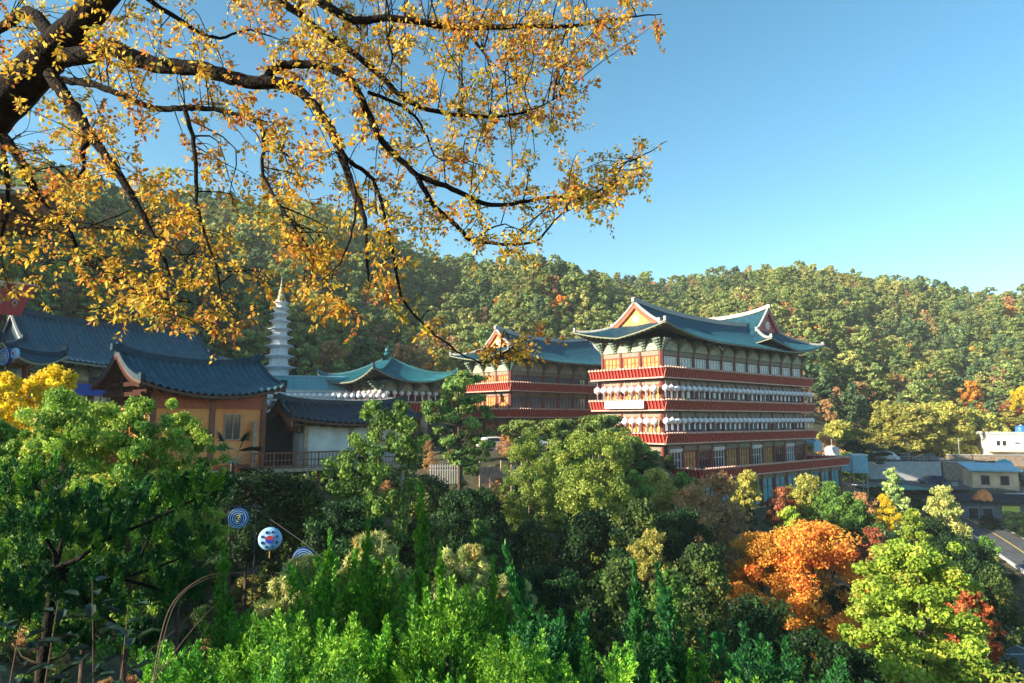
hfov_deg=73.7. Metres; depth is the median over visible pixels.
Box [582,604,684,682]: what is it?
juniper shrub
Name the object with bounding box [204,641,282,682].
juniper shrub
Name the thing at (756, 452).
window
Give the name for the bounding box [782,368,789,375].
window
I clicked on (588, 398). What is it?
window
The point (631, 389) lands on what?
paper lantern
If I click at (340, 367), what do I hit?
pine tree
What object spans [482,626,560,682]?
juniper shrub
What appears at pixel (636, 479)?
broadleaf tree
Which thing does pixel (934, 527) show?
evergreen shrub
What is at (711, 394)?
window
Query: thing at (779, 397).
window
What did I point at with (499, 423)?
window
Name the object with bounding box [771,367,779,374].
window
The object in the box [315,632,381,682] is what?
juniper shrub
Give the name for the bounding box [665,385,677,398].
window
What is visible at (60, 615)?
laurel shrub
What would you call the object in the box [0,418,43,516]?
broadleaf tree
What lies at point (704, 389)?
paper lantern
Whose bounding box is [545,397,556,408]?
window
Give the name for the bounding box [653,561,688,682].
juniper spire
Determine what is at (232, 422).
window
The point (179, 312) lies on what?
broadleaf tree
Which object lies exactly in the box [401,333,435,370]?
bare tree
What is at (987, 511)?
door
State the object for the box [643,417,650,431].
paper lantern
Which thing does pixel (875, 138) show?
sky
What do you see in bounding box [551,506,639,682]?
evergreen shrub
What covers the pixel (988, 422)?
broadleaf tree
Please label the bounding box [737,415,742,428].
paper lantern
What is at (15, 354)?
round lantern
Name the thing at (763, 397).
window
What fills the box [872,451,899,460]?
van
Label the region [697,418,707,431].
window
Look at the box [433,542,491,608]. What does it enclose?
pale pine
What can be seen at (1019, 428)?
water tank
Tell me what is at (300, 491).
leafy shrub
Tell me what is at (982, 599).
broadleaf tree
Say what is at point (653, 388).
paper lantern
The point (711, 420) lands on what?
paper lantern
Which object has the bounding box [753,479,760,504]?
window
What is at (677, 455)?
window
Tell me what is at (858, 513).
broadleaf tree
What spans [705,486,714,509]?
window
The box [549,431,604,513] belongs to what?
broadleaf tree
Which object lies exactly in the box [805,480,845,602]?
broadleaf tree
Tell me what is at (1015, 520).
evergreen shrub
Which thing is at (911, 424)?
broadleaf tree
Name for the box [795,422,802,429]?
window
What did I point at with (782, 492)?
red shrub
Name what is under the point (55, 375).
yellow shrub
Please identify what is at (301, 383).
glazed annexe
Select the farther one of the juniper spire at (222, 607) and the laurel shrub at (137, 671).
the juniper spire at (222, 607)
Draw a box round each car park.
[491,447,545,450]
[843,480,1023,490]
[869,457,987,461]
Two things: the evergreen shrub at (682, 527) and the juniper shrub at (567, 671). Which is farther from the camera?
the evergreen shrub at (682, 527)
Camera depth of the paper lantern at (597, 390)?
88.89 m
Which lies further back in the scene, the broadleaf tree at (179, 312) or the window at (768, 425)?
the broadleaf tree at (179, 312)
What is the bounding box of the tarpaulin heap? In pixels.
[972,489,993,501]
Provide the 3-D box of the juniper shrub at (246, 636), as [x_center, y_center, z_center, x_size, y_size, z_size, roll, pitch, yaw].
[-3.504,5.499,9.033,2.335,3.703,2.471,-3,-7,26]
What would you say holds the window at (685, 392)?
in the temple hall at (643, 343)
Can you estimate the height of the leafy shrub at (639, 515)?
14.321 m
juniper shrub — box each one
[137,638,242,682]
[139,614,271,682]
[171,641,305,682]
[179,607,263,682]
[194,607,311,682]
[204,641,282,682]
[240,547,422,673]
[252,634,319,682]
[261,609,405,682]
[262,604,381,679]
[293,651,361,682]
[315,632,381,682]
[329,622,414,682]
[330,661,423,682]
[340,554,471,651]
[369,574,526,682]
[382,571,510,677]
[394,624,446,681]
[407,632,534,682]
[423,668,466,682]
[424,674,466,682]
[444,608,597,682]
[461,594,585,682]
[473,633,528,682]
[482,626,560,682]
[502,599,596,682]
[526,636,638,682]
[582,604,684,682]
[594,649,627,682]
[604,667,730,682]
[651,626,803,682]
[670,647,725,682]
[725,621,847,682]
[735,675,793,682]
[807,654,873,682]
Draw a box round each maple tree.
[701,530,836,682]
[714,518,902,682]
[931,586,1007,667]
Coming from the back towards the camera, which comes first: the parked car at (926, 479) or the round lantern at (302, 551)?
the parked car at (926, 479)
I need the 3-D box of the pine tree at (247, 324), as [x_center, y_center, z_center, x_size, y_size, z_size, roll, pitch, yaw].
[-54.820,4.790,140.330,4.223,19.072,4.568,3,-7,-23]
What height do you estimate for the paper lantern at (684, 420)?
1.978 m
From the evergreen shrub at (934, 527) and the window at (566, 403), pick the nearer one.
the evergreen shrub at (934, 527)
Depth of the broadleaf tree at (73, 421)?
14.52 m
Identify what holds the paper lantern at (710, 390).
hanging from the temple hall at (643, 343)
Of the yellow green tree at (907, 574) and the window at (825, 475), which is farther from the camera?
the window at (825, 475)
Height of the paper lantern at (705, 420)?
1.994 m
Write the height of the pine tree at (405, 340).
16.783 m
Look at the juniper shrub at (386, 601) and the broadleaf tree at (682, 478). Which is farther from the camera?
the broadleaf tree at (682, 478)
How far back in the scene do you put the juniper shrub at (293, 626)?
7.73 m
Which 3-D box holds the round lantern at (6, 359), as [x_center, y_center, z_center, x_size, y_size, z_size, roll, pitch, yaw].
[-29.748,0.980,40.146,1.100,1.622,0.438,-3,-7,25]
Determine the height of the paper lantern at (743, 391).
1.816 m
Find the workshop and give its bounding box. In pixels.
[949,493,1023,520]
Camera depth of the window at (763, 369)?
99.59 m
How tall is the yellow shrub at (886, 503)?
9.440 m
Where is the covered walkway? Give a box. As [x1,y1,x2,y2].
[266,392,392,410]
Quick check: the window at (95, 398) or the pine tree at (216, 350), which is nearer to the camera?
the window at (95, 398)
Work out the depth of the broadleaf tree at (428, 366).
145.13 m
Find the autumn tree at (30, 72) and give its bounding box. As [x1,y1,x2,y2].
[0,0,667,379]
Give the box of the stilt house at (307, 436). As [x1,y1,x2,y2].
[249,393,421,532]
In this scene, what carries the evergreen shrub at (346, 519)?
on the ground
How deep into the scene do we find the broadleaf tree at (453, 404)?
139.57 m
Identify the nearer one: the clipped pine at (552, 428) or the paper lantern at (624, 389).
the clipped pine at (552, 428)
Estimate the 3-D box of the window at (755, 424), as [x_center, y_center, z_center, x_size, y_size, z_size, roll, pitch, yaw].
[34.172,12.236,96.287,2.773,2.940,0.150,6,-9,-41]
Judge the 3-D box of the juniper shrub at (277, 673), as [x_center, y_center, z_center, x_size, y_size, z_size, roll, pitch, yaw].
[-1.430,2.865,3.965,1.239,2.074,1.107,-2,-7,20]
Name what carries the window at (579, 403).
in the temple hall at (558, 384)
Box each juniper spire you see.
[208,536,236,682]
[317,527,339,638]
[355,515,376,661]
[403,480,431,674]
[430,540,450,662]
[486,558,502,647]
[501,540,551,664]
[626,557,645,682]
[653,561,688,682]
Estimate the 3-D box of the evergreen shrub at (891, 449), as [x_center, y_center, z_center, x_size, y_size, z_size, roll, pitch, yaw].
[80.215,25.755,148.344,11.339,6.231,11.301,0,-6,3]
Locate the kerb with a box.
[842,483,1023,573]
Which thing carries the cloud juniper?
on the ground
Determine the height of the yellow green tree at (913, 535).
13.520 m
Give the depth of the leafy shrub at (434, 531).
32.49 m
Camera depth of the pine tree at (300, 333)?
142.00 m
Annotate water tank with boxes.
[825,439,839,454]
[995,459,1012,464]
[1015,425,1023,431]
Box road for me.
[842,480,1023,568]
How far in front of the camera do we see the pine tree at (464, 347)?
154.97 m
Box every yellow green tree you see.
[761,505,823,631]
[837,537,1023,682]
[896,508,934,546]
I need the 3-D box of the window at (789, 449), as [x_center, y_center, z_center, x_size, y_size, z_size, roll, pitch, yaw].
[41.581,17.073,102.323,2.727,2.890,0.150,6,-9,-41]
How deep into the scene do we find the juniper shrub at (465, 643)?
7.99 m
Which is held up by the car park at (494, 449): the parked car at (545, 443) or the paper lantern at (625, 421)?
the parked car at (545, 443)
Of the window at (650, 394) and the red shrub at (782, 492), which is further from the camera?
the window at (650, 394)
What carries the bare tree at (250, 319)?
on the ground
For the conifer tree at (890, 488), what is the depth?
80.03 m
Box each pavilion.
[0,332,67,440]
[317,346,458,436]
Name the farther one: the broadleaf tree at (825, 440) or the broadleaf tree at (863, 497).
the broadleaf tree at (825, 440)
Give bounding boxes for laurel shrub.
[0,620,63,682]
[19,598,91,682]
[46,576,119,682]
[96,601,160,682]
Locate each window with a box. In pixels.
[92,395,110,403]
[223,414,241,440]
[473,422,482,438]
[485,396,494,407]
[485,422,494,432]
[486,376,494,381]
[498,375,507,380]
[498,396,507,407]
[498,422,507,436]
[512,375,525,381]
[512,396,525,408]
[529,376,541,382]
[529,397,541,408]
[544,377,556,383]
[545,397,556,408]
[560,378,571,383]
[560,397,571,408]
[574,379,585,384]
[574,398,585,408]
[588,379,598,384]
[588,398,599,408]
[604,358,618,369]
[605,386,619,400]
[623,357,638,368]
[623,385,637,399]
[626,417,639,432]
[642,355,658,367]
[643,384,658,399]
[643,417,659,432]
[664,356,676,365]
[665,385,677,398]
[666,418,678,431]
[669,452,681,467]
[680,358,691,366]
[681,386,692,398]
[682,418,693,431]
[684,451,696,468]
[695,359,705,368]
[696,391,706,399]
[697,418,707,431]
[699,450,710,468]
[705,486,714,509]
[709,360,719,369]
[710,392,720,399]
[711,423,721,430]
[713,449,724,466]
[723,362,732,370]
[724,393,733,399]
[725,418,734,430]
[727,448,737,465]
[736,363,745,371]
[737,389,746,400]
[738,418,747,430]
[740,448,749,464]
[748,364,757,372]
[749,394,758,400]
[750,423,759,429]
[752,447,761,463]
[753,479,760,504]
[760,366,768,373]
[762,395,769,401]
[762,423,770,429]
[763,478,773,502]
[764,447,772,462]
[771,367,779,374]
[773,395,780,401]
[774,422,781,429]
[775,446,783,461]
[776,476,785,496]
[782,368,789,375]
[785,423,792,429]
[786,446,793,460]
[788,475,796,493]
[793,369,799,376]
[794,396,801,402]
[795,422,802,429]
[796,445,803,459]
[811,473,819,486]
[822,471,829,487]
[832,470,839,491]
[980,475,989,484]
[1000,475,1009,485]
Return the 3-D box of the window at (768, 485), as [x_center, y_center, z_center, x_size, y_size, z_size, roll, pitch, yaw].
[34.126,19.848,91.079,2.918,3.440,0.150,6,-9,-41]
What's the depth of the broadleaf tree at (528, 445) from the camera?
44.57 m
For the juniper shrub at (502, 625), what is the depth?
8.84 m
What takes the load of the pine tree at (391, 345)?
on the ground
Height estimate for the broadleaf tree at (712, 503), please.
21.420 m
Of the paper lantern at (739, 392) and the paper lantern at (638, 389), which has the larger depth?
the paper lantern at (739, 392)
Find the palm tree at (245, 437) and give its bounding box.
[204,429,266,604]
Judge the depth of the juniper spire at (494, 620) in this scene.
8.63 m
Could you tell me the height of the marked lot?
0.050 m
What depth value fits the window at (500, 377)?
105.15 m
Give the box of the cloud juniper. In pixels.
[0,448,235,682]
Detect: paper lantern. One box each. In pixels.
[594,384,600,400]
[600,386,606,400]
[607,386,614,399]
[614,383,620,398]
[621,382,627,398]
[622,417,628,427]
[628,382,634,399]
[629,417,635,431]
[635,385,642,399]
[636,414,642,431]
[642,384,649,397]
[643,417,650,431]
[650,384,657,397]
[651,414,658,431]
[662,381,668,396]
[663,417,669,430]
[668,384,674,397]
[670,417,675,429]
[675,384,680,397]
[675,417,681,430]
[680,385,685,397]
[681,414,686,430]
[686,385,691,397]
[687,417,692,429]
[691,383,696,391]
[692,415,697,428]
[697,386,701,397]
[698,417,702,428]
[702,386,707,397]
[703,417,708,429]
[707,385,712,398]
[708,416,713,428]
[712,384,717,397]
[713,415,718,423]
[717,385,722,398]
[718,415,723,428]
[722,387,727,398]
[723,417,728,429]
[727,387,731,398]
[728,417,733,428]
[733,417,737,429]
[736,385,741,399]
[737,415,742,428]
[741,388,745,398]
[746,415,751,423]
[750,389,754,400]
[751,417,755,428]
[755,416,760,428]
[759,387,763,400]
[760,417,764,428]
[783,391,787,400]
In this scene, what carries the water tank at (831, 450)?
on the ground
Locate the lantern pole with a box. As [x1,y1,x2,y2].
[229,506,321,643]
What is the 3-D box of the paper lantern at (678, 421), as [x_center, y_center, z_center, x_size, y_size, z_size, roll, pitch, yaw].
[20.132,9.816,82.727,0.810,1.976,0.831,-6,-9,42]
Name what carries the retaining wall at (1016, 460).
on the ground
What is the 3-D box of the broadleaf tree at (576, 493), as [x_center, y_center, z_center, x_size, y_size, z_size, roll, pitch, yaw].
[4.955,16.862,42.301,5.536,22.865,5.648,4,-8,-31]
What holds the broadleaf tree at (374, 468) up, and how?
on the ground
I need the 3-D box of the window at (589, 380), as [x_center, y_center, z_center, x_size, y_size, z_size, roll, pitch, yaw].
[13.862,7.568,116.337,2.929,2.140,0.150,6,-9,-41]
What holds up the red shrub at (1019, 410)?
on the ground
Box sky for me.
[0,0,1023,301]
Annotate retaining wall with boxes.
[861,462,941,480]
[942,461,974,480]
[946,454,1023,465]
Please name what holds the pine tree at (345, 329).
on the ground
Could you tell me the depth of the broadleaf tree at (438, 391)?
138.10 m
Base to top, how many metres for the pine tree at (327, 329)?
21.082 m
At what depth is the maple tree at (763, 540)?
38.18 m
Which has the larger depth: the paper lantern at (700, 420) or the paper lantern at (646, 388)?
the paper lantern at (700, 420)
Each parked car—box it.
[476,437,511,448]
[537,438,547,448]
[897,453,911,460]
[912,454,938,461]
[917,475,946,483]
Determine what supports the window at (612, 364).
in the temple hall at (643, 343)
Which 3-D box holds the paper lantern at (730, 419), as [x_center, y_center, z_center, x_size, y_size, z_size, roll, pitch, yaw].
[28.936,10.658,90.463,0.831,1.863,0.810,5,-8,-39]
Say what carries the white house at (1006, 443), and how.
on the ground
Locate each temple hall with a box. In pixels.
[0,308,253,414]
[449,325,604,439]
[573,297,850,513]
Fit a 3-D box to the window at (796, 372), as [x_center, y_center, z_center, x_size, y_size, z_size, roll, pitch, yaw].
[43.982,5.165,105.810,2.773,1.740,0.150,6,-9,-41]
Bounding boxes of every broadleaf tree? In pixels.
[0,257,24,281]
[0,386,136,681]
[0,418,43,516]
[5,399,174,682]
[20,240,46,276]
[37,394,214,682]
[39,260,77,303]
[73,309,89,318]
[74,288,97,318]
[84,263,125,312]
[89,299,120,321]
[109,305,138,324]
[137,410,233,676]
[173,303,191,324]
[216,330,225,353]
[217,327,237,356]
[304,317,320,344]
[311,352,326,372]
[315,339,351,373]
[317,303,351,343]
[320,398,427,568]
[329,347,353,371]
[346,340,355,369]
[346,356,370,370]
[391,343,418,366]
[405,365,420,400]
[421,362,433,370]
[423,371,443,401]
[424,348,458,398]
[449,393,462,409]
[452,518,508,581]
[499,430,561,546]
[534,439,588,563]
[537,428,638,621]
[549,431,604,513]
[616,469,664,529]
[634,441,661,471]
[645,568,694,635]
[660,471,702,524]
[665,481,718,613]
[697,470,756,571]
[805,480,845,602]
[807,435,845,471]
[823,491,865,622]
[833,499,885,647]
[839,452,871,481]
[853,491,877,525]
[869,402,940,450]
[913,400,979,457]
[920,485,973,539]
[948,408,1010,453]
[953,574,988,619]
[972,535,1005,574]
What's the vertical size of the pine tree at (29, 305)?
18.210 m
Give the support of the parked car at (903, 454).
on the car park at (941, 459)
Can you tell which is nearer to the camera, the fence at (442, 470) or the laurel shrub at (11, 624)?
the laurel shrub at (11, 624)
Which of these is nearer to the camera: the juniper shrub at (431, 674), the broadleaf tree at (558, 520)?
the juniper shrub at (431, 674)
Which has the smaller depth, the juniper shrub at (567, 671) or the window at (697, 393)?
the juniper shrub at (567, 671)
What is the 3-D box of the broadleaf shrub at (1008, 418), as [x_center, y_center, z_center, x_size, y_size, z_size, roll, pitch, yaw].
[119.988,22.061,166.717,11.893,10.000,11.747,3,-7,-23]
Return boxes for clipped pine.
[497,419,541,449]
[537,419,583,448]
[576,413,630,510]
[588,433,649,482]
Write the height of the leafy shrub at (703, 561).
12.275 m
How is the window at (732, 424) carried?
in the temple hall at (643, 343)
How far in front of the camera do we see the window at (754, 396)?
97.00 m
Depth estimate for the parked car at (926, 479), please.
124.17 m
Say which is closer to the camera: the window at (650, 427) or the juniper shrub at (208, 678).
the juniper shrub at (208, 678)
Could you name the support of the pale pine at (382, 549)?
on the ground
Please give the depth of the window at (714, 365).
90.92 m
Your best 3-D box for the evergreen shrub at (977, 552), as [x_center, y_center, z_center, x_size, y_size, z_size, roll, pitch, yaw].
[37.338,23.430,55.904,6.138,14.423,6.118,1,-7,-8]
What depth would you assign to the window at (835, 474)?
105.02 m
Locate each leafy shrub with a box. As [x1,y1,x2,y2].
[256,473,340,602]
[388,473,470,563]
[394,516,452,637]
[497,518,572,632]
[571,555,656,682]
[612,497,662,617]
[665,542,734,682]
[972,562,1023,667]
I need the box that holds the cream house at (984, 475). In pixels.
[957,462,1023,493]
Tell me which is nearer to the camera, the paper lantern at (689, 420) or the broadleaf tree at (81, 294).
the paper lantern at (689, 420)
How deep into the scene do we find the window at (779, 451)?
100.42 m
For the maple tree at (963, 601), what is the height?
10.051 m
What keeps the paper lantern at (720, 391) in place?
hanging from the temple hall at (643, 343)
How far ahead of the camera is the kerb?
90.73 m
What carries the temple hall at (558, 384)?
on the ground
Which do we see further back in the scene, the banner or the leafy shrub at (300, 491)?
the banner
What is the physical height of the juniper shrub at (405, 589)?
4.572 m
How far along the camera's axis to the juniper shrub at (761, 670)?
6.53 m
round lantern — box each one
[0,348,13,371]
[10,348,19,362]
[227,503,249,534]
[258,523,281,557]
[292,547,313,558]
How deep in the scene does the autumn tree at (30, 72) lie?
6.17 m
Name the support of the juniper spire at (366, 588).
on the ground
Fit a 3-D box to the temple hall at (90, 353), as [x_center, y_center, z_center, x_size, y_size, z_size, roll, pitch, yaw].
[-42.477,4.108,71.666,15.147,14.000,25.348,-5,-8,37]
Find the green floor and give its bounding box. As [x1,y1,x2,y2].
[864,485,929,489]
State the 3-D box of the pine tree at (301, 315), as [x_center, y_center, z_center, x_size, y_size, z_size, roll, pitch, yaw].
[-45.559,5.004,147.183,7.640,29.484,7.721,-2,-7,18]
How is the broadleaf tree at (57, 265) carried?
on the ground
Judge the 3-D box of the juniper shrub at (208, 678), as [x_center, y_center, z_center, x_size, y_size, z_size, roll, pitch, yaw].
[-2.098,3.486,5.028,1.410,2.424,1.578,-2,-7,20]
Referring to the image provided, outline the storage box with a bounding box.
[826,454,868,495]
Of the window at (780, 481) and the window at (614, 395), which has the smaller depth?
the window at (614, 395)
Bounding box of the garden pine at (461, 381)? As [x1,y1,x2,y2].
[421,370,496,505]
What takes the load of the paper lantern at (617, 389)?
hanging from the temple hall at (643, 343)
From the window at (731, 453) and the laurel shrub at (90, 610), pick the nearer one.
the laurel shrub at (90, 610)
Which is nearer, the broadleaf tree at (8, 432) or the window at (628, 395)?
the broadleaf tree at (8, 432)
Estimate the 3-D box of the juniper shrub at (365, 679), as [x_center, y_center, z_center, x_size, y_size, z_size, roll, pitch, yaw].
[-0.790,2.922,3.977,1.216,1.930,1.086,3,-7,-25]
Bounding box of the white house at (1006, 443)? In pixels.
[974,431,1023,454]
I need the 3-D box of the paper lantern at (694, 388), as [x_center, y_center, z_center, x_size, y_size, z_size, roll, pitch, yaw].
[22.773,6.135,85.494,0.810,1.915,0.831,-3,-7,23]
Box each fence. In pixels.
[429,464,463,483]
[479,461,522,493]
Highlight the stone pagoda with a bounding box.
[264,279,295,374]
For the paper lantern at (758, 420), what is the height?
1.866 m
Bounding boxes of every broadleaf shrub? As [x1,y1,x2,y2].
[626,527,671,622]
[643,467,676,515]
[728,469,762,530]
[783,473,820,525]
[806,419,853,454]
[840,428,888,453]
[865,542,895,652]
[986,411,1023,431]
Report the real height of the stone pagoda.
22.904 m
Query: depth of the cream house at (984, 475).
116.39 m
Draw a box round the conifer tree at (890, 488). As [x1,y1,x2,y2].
[880,467,917,541]
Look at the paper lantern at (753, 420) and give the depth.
94.10 m
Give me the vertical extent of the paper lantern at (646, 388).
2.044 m
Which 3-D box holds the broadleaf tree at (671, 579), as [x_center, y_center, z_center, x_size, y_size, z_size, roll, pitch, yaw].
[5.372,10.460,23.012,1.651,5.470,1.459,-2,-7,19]
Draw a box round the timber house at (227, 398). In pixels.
[91,342,287,508]
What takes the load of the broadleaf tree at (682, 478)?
on the ground
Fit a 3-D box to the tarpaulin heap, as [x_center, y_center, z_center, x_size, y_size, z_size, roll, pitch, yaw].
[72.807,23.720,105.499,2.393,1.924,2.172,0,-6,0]
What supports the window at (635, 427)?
in the temple hall at (643, 343)
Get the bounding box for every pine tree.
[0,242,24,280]
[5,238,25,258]
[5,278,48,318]
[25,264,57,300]
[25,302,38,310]
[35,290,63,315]
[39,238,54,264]
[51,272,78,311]
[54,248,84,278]
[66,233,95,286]
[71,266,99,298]
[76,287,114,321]
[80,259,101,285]
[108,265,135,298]
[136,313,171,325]
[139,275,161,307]
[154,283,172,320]
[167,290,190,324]
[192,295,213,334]
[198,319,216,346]
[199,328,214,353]
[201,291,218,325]
[201,334,224,356]
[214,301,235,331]
[223,340,242,358]
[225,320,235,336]
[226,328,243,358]
[233,329,268,363]
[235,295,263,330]
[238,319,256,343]
[242,324,272,370]
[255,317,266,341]
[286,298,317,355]
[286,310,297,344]
[288,323,313,364]
[296,343,322,375]
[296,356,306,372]
[305,329,323,356]
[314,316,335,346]
[330,359,349,372]
[338,325,351,346]
[347,336,374,369]
[352,324,371,356]
[362,312,380,354]
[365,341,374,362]
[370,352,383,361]
[381,340,396,359]
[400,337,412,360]
[414,337,437,367]
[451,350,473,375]
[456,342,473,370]
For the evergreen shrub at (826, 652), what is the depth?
18.81 m
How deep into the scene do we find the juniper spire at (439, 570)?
8.19 m
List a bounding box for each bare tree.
[22,257,47,293]
[53,281,84,317]
[113,278,139,319]
[239,316,269,351]
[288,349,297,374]
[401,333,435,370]
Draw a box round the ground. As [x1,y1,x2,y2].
[0,220,1023,682]
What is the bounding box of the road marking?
[845,481,1023,552]
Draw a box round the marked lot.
[986,626,1023,673]
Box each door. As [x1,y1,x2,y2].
[968,507,978,517]
[982,507,993,517]
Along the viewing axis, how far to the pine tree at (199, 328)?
132.94 m
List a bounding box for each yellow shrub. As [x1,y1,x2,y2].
[0,371,35,437]
[1,363,89,533]
[872,493,901,542]
[1007,385,1023,414]
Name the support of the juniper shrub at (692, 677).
on the ground
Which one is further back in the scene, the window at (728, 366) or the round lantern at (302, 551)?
the window at (728, 366)
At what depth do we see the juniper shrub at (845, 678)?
6.45 m
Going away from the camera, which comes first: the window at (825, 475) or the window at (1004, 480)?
the window at (825, 475)
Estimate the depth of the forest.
207.23 m
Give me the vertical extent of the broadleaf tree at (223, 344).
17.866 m
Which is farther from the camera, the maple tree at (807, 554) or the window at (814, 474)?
the window at (814, 474)
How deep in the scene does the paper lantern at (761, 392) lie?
96.10 m
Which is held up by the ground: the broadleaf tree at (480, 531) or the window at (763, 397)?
the broadleaf tree at (480, 531)
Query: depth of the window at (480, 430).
108.50 m
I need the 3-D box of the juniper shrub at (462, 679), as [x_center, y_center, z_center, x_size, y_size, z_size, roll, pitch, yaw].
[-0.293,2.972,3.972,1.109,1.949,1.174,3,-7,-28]
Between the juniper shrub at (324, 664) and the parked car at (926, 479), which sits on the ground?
the juniper shrub at (324, 664)
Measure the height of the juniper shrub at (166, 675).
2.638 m
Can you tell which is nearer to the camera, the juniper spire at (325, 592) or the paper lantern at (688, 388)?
the juniper spire at (325, 592)
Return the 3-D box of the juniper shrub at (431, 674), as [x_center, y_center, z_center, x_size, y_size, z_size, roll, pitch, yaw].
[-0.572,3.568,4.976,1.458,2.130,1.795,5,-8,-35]
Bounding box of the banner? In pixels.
[605,401,643,408]
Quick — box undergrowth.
[0,240,1023,682]
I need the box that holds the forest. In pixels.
[0,159,1023,438]
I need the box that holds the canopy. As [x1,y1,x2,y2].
[803,439,822,458]
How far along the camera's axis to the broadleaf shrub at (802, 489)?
72.05 m
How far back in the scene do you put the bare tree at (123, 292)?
129.42 m
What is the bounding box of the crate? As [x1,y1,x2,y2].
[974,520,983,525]
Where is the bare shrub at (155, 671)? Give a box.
[140,572,246,682]
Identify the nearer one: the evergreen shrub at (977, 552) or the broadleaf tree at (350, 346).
the evergreen shrub at (977, 552)
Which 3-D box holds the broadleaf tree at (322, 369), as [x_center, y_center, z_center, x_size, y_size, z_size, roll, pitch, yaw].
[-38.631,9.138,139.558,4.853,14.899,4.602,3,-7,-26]
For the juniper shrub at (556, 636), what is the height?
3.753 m
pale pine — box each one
[250,552,343,658]
[330,528,413,619]
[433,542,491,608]
[483,574,538,644]
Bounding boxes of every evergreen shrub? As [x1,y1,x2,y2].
[199,467,293,612]
[284,497,384,622]
[429,486,511,570]
[431,566,505,650]
[503,565,590,662]
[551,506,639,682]
[604,454,638,487]
[648,506,727,647]
[704,593,822,681]
[774,625,885,682]
[824,439,891,463]
[870,446,910,453]
[907,517,970,639]
[929,534,1014,619]
[975,515,1005,528]
[1000,510,1023,536]
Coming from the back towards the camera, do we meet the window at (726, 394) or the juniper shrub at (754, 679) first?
the window at (726, 394)
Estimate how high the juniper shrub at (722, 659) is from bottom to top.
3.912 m
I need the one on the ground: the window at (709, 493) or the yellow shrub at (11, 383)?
the yellow shrub at (11, 383)
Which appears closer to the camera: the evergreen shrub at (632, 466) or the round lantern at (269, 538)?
the round lantern at (269, 538)
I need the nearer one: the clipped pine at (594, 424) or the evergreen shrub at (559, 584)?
the evergreen shrub at (559, 584)
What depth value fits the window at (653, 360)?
84.33 m
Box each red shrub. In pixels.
[763,486,797,577]
[852,526,885,563]
[996,400,1023,416]
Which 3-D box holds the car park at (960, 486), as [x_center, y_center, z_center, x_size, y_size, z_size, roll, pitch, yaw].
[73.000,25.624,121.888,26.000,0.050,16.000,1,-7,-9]
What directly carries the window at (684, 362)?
in the temple hall at (643, 343)
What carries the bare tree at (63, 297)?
on the ground
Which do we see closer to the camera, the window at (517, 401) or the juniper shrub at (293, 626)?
the juniper shrub at (293, 626)
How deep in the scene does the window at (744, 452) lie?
93.99 m
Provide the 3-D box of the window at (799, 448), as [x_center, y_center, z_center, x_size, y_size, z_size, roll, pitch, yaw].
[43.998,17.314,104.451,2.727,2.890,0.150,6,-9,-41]
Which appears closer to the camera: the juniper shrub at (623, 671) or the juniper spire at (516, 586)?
the juniper shrub at (623, 671)
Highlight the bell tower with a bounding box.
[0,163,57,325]
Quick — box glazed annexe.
[266,375,363,411]
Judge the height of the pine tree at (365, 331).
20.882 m
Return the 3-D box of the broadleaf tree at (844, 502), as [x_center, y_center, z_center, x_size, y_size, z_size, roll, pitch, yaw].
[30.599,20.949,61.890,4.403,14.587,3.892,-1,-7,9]
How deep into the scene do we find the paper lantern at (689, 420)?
84.04 m
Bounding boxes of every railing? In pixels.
[876,456,939,461]
[975,487,1021,493]
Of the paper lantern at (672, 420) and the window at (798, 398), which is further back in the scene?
the window at (798, 398)

